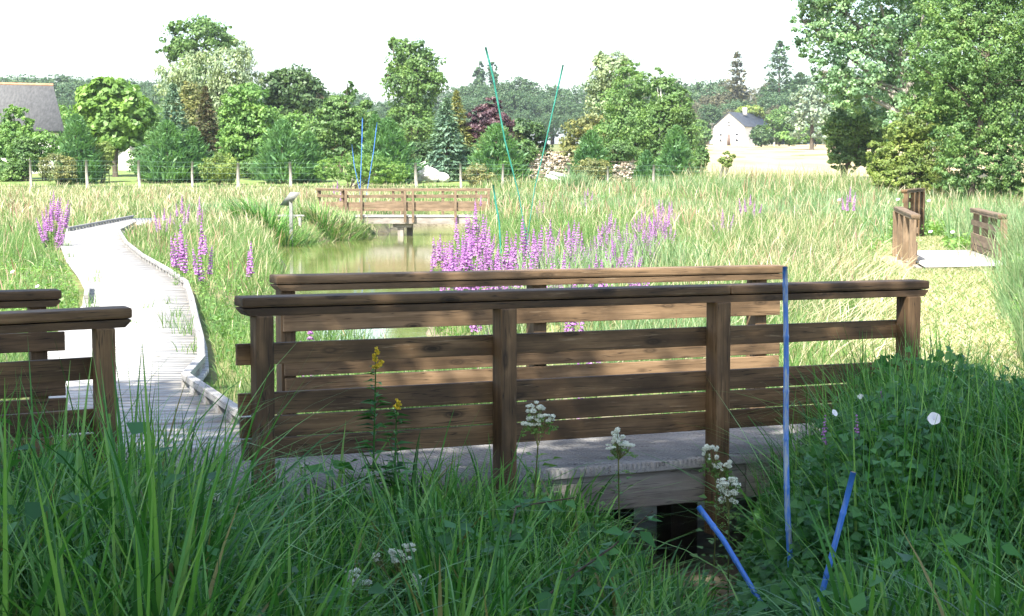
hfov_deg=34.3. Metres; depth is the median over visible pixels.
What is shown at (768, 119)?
hedge tree
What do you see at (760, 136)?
hedge tree
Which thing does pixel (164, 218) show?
loosestrife
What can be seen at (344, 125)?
tree
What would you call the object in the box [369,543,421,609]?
meadowsweet
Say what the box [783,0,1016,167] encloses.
poplar
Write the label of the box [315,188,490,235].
footbridge
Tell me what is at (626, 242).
loosestrife
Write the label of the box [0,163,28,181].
shrub
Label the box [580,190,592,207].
loosestrife
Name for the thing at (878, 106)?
woodland tree
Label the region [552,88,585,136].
woodland tree
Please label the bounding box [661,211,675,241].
loosestrife
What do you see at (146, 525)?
bank grass
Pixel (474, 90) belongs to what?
woodland tree
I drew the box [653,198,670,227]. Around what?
loosestrife
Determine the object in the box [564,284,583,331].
loosestrife
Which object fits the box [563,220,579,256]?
loosestrife
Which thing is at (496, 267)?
loosestrife
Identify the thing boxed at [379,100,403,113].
woodland tree
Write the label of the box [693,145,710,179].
shrub
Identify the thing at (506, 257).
loosestrife
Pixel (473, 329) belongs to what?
loosestrife
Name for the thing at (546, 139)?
bamboo cane
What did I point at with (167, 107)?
spruce tree
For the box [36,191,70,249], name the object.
loosestrife
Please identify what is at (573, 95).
woodland tree
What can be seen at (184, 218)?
loosestrife
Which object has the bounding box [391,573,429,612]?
meadowsweet
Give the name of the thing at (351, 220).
sedge tussock
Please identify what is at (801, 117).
tree
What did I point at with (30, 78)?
woodland tree
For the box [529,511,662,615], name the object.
bramble
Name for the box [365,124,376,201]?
bamboo cane
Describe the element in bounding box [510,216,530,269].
loosestrife
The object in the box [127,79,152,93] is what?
woodland tree
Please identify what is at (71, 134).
cypress
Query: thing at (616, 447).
meadowsweet
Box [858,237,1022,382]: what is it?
path
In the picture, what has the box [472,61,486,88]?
poplar
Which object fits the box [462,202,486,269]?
loosestrife
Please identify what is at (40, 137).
shrub
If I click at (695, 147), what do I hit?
tree
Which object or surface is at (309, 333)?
loosestrife
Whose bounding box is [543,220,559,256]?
loosestrife
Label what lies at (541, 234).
loosestrife
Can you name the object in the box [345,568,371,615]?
meadowsweet
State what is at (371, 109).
woodland tree
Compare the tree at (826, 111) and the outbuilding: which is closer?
the outbuilding
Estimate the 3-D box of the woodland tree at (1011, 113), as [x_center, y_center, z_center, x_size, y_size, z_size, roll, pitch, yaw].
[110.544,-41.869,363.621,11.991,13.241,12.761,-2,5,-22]
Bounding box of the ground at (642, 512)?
[0,144,1009,615]
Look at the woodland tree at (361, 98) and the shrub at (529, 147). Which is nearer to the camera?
the shrub at (529, 147)
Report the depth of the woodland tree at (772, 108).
364.60 m
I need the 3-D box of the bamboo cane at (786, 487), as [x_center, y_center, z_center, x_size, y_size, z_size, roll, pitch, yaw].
[1.185,0.750,6.985,0.119,1.852,0.032,0,5,0]
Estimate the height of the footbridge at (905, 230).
1.094 m
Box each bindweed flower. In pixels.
[829,409,837,429]
[927,412,939,445]
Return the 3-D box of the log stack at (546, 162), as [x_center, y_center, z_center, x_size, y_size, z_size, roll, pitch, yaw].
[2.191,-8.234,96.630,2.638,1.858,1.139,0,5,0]
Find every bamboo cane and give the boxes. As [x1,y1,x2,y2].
[360,118,362,188]
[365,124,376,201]
[484,47,529,255]
[492,185,501,252]
[525,65,563,251]
[696,505,762,600]
[782,266,792,589]
[817,471,855,609]
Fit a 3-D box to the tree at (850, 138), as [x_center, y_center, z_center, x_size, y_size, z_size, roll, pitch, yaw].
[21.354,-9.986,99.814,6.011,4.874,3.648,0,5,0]
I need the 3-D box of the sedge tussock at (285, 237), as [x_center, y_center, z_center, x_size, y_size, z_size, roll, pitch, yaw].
[-7.765,-2.544,53.083,5.512,2.687,4.486,0,5,0]
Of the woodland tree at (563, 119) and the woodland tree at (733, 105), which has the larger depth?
the woodland tree at (733, 105)
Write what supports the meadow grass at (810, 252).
on the ground at (642, 512)
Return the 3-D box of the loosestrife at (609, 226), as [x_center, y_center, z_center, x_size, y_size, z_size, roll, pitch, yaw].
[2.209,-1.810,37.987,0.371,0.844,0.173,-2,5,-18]
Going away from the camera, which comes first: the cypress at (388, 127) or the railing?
the railing
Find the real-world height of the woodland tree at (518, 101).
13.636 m
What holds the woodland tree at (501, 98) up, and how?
on the ground at (642, 512)
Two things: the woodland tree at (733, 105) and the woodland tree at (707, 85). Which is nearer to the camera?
the woodland tree at (733, 105)
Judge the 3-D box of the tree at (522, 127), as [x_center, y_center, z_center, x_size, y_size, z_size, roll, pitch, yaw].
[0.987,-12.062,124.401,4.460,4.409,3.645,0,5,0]
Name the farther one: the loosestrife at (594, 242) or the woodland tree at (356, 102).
the woodland tree at (356, 102)
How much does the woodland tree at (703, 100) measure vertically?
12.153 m
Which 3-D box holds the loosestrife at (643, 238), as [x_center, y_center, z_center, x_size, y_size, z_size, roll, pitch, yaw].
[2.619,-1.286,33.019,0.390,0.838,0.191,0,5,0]
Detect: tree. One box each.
[0,75,41,82]
[0,104,38,178]
[4,74,52,82]
[41,73,78,101]
[53,75,94,102]
[54,84,76,107]
[57,96,74,122]
[58,103,89,156]
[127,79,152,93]
[136,78,160,87]
[139,86,157,101]
[142,106,214,144]
[145,88,166,111]
[145,104,161,143]
[152,82,189,165]
[155,13,238,102]
[169,81,203,130]
[194,86,223,159]
[258,63,330,135]
[261,110,315,161]
[301,80,377,172]
[332,91,359,107]
[353,90,373,103]
[355,105,383,120]
[371,99,403,111]
[377,109,387,119]
[379,36,448,155]
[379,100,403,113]
[421,97,469,181]
[424,88,453,113]
[432,108,441,122]
[436,95,479,120]
[440,90,476,170]
[441,85,473,100]
[450,131,483,164]
[458,96,515,150]
[459,81,494,113]
[467,93,505,116]
[477,129,523,167]
[479,81,508,96]
[494,93,518,115]
[496,76,540,115]
[502,89,537,135]
[509,108,536,130]
[510,118,554,167]
[521,86,563,134]
[525,94,558,126]
[533,96,566,144]
[534,113,559,142]
[539,84,567,143]
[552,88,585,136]
[554,100,582,143]
[554,112,620,166]
[557,115,577,139]
[562,84,592,112]
[567,100,600,127]
[579,49,646,163]
[642,79,666,100]
[656,110,698,159]
[658,76,687,89]
[680,81,702,104]
[684,106,702,123]
[686,78,732,144]
[692,95,716,127]
[693,119,712,146]
[696,103,723,144]
[706,79,733,102]
[709,91,733,121]
[717,99,765,121]
[721,109,736,117]
[728,83,762,101]
[735,105,764,116]
[748,125,775,146]
[749,82,776,99]
[749,91,799,143]
[749,98,765,119]
[753,40,798,143]
[758,82,785,99]
[763,104,779,123]
[763,108,793,145]
[769,105,802,145]
[771,72,824,144]
[773,127,809,145]
[780,75,831,94]
[785,83,835,149]
[800,92,821,105]
[800,119,824,146]
[818,102,903,177]
[818,104,836,147]
[828,83,863,110]
[863,96,896,131]
[989,87,1022,144]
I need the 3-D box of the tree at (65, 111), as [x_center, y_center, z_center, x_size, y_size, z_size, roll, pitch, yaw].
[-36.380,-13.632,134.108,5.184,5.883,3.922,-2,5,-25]
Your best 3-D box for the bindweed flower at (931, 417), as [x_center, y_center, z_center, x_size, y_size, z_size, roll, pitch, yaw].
[1.794,0.518,7.089,0.053,0.151,0.067,0,5,0]
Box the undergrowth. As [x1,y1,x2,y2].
[0,376,1023,615]
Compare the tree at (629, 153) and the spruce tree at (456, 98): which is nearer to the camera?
the tree at (629, 153)
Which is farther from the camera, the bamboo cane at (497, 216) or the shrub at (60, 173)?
the shrub at (60, 173)
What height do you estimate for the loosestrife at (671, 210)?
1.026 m
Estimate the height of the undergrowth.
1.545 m
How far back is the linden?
101.62 m
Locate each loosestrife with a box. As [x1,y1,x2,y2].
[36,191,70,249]
[154,207,170,236]
[170,223,189,284]
[173,198,189,225]
[192,220,212,291]
[196,196,202,225]
[246,241,253,290]
[300,331,322,376]
[430,234,447,334]
[440,250,461,335]
[444,218,466,289]
[449,229,476,289]
[454,235,480,332]
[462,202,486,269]
[469,287,489,334]
[471,214,494,269]
[477,227,499,287]
[483,253,506,333]
[496,231,516,288]
[498,245,523,288]
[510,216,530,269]
[517,249,533,287]
[523,229,542,268]
[532,225,553,264]
[539,242,557,267]
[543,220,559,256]
[550,250,571,287]
[558,228,580,265]
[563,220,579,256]
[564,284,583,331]
[573,232,594,264]
[576,362,600,418]
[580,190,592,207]
[584,235,601,255]
[584,254,605,286]
[590,260,612,286]
[595,226,615,253]
[599,239,621,267]
[602,212,615,233]
[607,226,624,256]
[607,239,633,267]
[614,222,637,251]
[619,243,641,285]
[628,264,649,285]
[631,211,654,237]
[634,227,653,249]
[636,236,657,264]
[643,219,661,246]
[648,211,664,234]
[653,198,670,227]
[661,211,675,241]
[663,203,678,223]
[713,208,733,235]
[739,194,761,218]
[818,415,828,557]
[842,187,855,223]
[854,414,859,471]
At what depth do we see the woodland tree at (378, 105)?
424.55 m
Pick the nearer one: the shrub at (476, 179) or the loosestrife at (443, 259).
the loosestrife at (443, 259)
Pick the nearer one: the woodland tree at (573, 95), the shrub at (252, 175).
the shrub at (252, 175)
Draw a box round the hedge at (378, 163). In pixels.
[313,153,408,188]
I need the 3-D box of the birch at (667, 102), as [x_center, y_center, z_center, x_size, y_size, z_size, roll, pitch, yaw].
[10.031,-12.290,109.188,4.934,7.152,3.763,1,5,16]
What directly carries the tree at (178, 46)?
on the ground at (642, 512)
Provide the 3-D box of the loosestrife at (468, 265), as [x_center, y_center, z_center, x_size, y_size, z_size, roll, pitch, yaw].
[-0.565,-0.310,21.042,0.358,1.252,0.265,0,5,0]
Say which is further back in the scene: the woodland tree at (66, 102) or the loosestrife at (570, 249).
the woodland tree at (66, 102)
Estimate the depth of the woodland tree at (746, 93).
418.16 m
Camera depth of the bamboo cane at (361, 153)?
69.69 m
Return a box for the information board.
[280,192,299,245]
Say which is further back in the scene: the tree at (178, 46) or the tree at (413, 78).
the tree at (178, 46)
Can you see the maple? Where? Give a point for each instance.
(248, 127)
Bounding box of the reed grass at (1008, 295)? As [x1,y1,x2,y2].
[125,170,1023,397]
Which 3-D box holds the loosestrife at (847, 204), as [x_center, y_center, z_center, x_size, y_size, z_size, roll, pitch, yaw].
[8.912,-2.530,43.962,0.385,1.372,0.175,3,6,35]
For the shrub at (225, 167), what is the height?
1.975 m
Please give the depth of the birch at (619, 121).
110.65 m
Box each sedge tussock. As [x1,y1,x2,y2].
[214,189,341,246]
[257,199,335,243]
[277,196,371,240]
[322,204,385,238]
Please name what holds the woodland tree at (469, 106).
on the ground at (642, 512)
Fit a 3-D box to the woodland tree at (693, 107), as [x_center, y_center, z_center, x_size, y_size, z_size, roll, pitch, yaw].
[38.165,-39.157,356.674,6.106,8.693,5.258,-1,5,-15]
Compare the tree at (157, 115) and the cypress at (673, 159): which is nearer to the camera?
the cypress at (673, 159)
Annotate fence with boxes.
[29,160,724,187]
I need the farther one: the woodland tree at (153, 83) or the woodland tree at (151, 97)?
the woodland tree at (153, 83)
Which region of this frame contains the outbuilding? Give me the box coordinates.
[118,145,153,169]
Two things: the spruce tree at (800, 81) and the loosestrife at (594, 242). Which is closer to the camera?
the loosestrife at (594, 242)
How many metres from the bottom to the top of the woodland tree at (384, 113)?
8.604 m
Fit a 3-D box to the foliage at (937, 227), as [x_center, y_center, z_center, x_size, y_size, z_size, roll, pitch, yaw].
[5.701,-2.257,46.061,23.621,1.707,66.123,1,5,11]
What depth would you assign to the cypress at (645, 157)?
94.59 m
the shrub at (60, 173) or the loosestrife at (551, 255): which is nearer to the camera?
the loosestrife at (551, 255)
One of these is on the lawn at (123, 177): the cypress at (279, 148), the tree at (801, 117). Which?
the cypress at (279, 148)
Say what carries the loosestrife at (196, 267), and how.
on the ground at (642, 512)
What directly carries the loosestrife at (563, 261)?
on the ground at (642, 512)
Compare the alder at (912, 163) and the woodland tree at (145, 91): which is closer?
the alder at (912, 163)
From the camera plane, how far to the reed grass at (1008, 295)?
28.64 m
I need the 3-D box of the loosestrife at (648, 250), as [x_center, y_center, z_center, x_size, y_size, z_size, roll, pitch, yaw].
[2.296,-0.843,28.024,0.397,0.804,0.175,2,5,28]
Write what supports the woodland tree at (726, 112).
on the ground at (642, 512)
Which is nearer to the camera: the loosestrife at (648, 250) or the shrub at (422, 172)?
the loosestrife at (648, 250)
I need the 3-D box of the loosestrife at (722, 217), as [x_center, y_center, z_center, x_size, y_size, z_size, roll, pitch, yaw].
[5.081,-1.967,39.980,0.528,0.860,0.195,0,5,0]
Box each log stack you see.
[529,150,571,180]
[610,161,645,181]
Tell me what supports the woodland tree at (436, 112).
on the ground at (642, 512)
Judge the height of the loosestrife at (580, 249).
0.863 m
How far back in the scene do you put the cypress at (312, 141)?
94.52 m
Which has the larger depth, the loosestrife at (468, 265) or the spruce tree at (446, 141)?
the spruce tree at (446, 141)
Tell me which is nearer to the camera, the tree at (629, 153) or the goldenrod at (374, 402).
the goldenrod at (374, 402)
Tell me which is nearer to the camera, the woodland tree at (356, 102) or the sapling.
the sapling
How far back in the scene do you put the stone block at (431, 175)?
94.44 m
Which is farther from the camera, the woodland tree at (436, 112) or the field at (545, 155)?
the woodland tree at (436, 112)
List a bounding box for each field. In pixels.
[348,152,565,166]
[699,144,1023,182]
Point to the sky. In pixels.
(341, 41)
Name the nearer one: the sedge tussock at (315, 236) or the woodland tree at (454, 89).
the sedge tussock at (315, 236)
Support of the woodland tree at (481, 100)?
on the ground at (642, 512)
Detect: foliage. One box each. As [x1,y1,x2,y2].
[0,186,1023,369]
[728,346,1023,615]
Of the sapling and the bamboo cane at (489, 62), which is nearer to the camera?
the bamboo cane at (489, 62)
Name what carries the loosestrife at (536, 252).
on the ground at (642, 512)
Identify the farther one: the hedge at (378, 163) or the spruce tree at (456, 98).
the spruce tree at (456, 98)
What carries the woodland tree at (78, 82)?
on the ground at (642, 512)
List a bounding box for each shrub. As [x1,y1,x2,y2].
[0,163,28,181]
[4,135,43,180]
[28,127,60,180]
[37,152,77,184]
[89,141,114,181]
[125,146,151,180]
[197,151,242,184]
[198,150,224,163]
[240,156,277,179]
[407,137,435,165]
[413,161,428,181]
[450,146,479,166]
[462,162,495,185]
[514,139,539,170]
[571,157,613,181]
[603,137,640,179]
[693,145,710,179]
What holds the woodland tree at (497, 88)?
on the ground at (642, 512)
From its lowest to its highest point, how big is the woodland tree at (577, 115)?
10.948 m
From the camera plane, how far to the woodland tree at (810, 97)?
389.94 m
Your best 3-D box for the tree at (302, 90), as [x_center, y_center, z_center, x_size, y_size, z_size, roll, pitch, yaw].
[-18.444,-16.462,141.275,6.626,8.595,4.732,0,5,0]
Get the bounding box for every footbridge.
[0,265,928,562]
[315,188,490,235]
[892,206,1007,268]
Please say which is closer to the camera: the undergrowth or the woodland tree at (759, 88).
the undergrowth
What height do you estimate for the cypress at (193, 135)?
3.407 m
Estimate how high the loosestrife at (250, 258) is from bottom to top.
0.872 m
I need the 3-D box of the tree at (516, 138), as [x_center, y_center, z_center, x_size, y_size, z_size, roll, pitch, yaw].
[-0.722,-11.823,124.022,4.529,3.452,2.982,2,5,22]
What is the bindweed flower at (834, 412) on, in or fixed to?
attached to the sedge grass at (868, 385)
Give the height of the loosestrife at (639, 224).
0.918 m
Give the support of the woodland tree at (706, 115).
on the ground at (642, 512)
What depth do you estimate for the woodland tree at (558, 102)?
402.23 m
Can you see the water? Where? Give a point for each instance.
(392, 251)
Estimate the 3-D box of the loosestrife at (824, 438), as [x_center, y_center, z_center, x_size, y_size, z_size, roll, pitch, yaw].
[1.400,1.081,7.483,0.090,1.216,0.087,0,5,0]
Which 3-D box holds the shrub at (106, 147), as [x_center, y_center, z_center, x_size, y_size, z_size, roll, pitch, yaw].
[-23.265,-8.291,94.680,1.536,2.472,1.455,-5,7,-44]
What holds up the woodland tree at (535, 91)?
on the ground at (642, 512)
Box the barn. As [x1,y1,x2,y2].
[0,82,63,173]
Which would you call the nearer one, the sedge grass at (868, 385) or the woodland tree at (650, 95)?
the sedge grass at (868, 385)
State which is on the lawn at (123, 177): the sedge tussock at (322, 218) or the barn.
the barn
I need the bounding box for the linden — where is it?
[70,76,159,176]
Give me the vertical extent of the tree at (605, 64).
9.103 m
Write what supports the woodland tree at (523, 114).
on the ground at (642, 512)
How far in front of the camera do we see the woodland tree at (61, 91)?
386.21 m
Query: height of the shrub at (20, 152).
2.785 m
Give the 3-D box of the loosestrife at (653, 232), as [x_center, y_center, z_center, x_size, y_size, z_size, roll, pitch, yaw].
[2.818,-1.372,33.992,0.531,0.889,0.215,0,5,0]
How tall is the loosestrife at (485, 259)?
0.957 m
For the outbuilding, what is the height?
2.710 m
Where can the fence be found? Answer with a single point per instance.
(415, 173)
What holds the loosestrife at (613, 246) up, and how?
on the ground at (642, 512)
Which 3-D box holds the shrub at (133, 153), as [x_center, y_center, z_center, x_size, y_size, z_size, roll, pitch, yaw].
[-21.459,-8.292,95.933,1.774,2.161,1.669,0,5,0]
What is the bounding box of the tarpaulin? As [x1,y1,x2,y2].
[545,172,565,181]
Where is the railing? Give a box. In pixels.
[901,188,924,236]
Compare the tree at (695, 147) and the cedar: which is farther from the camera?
the cedar
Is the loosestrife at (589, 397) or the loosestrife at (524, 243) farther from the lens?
the loosestrife at (524, 243)
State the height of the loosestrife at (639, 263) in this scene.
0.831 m
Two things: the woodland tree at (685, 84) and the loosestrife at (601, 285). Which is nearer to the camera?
the loosestrife at (601, 285)
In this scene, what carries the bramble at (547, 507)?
on the bank grass at (146, 525)
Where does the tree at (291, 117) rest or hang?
on the ground at (642, 512)
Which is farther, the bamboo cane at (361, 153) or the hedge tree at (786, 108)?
the hedge tree at (786, 108)
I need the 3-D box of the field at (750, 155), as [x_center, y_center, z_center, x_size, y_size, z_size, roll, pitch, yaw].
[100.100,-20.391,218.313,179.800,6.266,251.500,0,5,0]
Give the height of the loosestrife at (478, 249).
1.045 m
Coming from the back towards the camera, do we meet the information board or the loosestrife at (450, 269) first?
the information board
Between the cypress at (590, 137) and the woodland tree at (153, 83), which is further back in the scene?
the woodland tree at (153, 83)
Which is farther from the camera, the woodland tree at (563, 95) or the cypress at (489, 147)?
the woodland tree at (563, 95)
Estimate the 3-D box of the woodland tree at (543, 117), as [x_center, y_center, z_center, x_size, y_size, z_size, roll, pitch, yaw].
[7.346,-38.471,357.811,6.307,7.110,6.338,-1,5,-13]
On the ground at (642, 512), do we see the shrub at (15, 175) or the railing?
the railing
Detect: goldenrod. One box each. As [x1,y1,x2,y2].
[351,346,396,513]
[368,398,418,520]
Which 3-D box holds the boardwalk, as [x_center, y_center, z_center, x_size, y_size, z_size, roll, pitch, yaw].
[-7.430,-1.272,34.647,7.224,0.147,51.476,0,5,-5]
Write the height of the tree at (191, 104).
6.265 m
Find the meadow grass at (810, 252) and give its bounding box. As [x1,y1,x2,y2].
[0,160,1023,463]
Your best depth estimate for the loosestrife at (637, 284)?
22.04 m
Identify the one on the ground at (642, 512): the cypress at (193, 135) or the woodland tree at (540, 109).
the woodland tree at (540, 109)
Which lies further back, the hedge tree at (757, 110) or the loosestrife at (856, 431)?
the hedge tree at (757, 110)
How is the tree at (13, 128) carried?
on the lawn at (123, 177)
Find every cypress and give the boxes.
[48,113,107,183]
[129,119,203,182]
[174,125,213,181]
[248,119,317,183]
[291,130,326,182]
[354,116,428,183]
[355,114,390,183]
[462,122,531,181]
[565,129,618,178]
[631,149,657,182]
[649,124,699,182]
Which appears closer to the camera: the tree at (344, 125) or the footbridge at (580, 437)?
the footbridge at (580, 437)
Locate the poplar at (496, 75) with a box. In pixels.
[484,61,498,93]
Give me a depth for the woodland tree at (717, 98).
395.39 m
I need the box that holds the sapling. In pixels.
[717,151,735,179]
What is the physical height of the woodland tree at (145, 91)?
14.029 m
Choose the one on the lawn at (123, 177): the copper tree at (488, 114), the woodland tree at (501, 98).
the copper tree at (488, 114)
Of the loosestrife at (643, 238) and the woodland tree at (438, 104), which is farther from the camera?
the woodland tree at (438, 104)
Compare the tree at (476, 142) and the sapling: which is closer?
the sapling
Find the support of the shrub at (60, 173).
on the lawn at (123, 177)
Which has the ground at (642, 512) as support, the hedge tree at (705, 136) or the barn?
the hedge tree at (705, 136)
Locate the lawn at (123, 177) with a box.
[0,168,655,185]
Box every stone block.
[424,167,439,182]
[438,172,448,182]
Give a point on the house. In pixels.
(732, 128)
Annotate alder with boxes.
[865,86,986,198]
[900,0,1023,203]
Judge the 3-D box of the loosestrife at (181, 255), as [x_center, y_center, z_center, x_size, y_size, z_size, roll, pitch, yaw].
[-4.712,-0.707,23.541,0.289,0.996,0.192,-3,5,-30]
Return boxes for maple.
[215,82,285,177]
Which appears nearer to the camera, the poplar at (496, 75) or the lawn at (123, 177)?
the lawn at (123, 177)
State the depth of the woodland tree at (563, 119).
362.79 m
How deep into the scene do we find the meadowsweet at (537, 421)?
7.61 m
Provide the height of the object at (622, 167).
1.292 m
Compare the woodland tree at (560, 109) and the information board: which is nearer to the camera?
the information board
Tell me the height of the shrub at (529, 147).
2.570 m
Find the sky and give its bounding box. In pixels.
[0,0,1013,143]
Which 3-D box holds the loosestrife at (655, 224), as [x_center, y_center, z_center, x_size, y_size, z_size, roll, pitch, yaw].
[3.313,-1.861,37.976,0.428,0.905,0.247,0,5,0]
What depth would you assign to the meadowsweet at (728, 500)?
7.19 m
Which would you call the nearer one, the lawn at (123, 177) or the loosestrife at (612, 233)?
the loosestrife at (612, 233)
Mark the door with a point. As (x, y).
(728, 135)
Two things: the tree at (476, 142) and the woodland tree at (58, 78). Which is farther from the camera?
the woodland tree at (58, 78)
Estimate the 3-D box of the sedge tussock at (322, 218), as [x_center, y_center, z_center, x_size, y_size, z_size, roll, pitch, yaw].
[-6.474,-2.838,57.046,4.449,2.185,3.712,0,5,0]
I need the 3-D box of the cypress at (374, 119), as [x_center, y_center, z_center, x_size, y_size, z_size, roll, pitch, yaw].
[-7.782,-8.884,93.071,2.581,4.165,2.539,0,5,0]
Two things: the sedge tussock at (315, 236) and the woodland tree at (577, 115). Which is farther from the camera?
the woodland tree at (577, 115)
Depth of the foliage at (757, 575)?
7.13 m
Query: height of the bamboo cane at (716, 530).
0.577 m
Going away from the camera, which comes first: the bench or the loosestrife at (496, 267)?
the loosestrife at (496, 267)
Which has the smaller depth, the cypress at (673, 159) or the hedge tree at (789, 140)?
the cypress at (673, 159)
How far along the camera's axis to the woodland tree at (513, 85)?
428.22 m
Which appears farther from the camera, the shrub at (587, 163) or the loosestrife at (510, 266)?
the shrub at (587, 163)
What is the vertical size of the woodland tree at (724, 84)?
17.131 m
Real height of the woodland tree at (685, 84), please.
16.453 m
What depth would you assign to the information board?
52.89 m
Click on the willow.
(217, 85)
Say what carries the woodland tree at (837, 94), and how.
on the ground at (642, 512)
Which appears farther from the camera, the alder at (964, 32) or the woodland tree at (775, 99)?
the woodland tree at (775, 99)
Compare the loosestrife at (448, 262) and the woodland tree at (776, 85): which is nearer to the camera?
the loosestrife at (448, 262)
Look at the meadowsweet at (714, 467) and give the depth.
7.48 m
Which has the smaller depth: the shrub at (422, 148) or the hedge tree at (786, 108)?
the shrub at (422, 148)
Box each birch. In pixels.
[593,60,658,172]
[627,67,703,170]
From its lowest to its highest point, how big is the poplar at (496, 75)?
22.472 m
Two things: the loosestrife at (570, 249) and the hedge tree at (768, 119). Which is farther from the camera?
the hedge tree at (768, 119)
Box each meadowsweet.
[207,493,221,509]
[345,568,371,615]
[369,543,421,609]
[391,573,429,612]
[521,401,559,547]
[596,427,637,560]
[690,444,736,607]
[707,477,752,615]
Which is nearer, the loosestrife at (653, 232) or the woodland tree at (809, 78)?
the loosestrife at (653, 232)
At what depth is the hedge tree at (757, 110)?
336.11 m
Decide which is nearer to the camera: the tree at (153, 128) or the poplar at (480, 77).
the tree at (153, 128)
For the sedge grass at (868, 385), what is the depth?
7.45 m
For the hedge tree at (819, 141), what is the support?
on the ground at (642, 512)
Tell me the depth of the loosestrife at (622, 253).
27.06 m
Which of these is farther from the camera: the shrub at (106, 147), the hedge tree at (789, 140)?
the hedge tree at (789, 140)
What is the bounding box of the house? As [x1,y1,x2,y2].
[712,108,770,145]
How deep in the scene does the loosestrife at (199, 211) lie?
45.93 m
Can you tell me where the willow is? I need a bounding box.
[153,38,264,150]
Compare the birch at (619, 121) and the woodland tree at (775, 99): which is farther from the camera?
the woodland tree at (775, 99)
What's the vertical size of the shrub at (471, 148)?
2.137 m
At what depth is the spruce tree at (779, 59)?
395.91 m
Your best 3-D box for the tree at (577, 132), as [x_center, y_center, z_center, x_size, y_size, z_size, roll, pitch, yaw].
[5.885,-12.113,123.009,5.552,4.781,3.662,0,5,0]
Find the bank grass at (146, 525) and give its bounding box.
[0,337,1023,615]
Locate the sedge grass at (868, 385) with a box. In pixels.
[562,312,1023,615]
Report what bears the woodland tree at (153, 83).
on the ground at (642, 512)
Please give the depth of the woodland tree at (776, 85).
425.35 m
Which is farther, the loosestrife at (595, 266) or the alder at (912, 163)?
the alder at (912, 163)
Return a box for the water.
[275,225,518,401]
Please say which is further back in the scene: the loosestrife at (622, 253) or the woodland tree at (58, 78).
the woodland tree at (58, 78)
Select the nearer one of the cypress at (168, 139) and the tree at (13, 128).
the cypress at (168, 139)
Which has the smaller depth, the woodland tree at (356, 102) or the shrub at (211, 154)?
the shrub at (211, 154)
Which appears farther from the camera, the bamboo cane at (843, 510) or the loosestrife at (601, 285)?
the loosestrife at (601, 285)
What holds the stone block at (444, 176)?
on the lawn at (123, 177)
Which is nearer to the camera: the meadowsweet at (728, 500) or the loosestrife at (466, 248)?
the meadowsweet at (728, 500)
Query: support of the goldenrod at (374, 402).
on the ground at (642, 512)
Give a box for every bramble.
[484,497,578,581]
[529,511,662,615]
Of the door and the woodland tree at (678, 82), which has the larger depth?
the woodland tree at (678, 82)
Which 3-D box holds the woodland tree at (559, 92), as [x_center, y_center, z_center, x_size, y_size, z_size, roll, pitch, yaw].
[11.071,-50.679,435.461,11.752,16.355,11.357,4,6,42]
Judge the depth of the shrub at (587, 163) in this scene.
89.30 m
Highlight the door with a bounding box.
[727,134,730,145]
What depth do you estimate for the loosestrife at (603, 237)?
30.97 m
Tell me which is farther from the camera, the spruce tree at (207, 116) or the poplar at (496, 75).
the poplar at (496, 75)
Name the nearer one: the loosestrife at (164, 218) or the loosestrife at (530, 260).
the loosestrife at (530, 260)
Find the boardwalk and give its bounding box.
[48,215,293,455]
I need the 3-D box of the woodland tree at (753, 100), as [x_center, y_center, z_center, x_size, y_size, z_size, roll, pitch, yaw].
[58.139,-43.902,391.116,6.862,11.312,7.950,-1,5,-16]
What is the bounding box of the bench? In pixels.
[277,215,303,225]
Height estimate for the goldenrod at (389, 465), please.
0.817 m

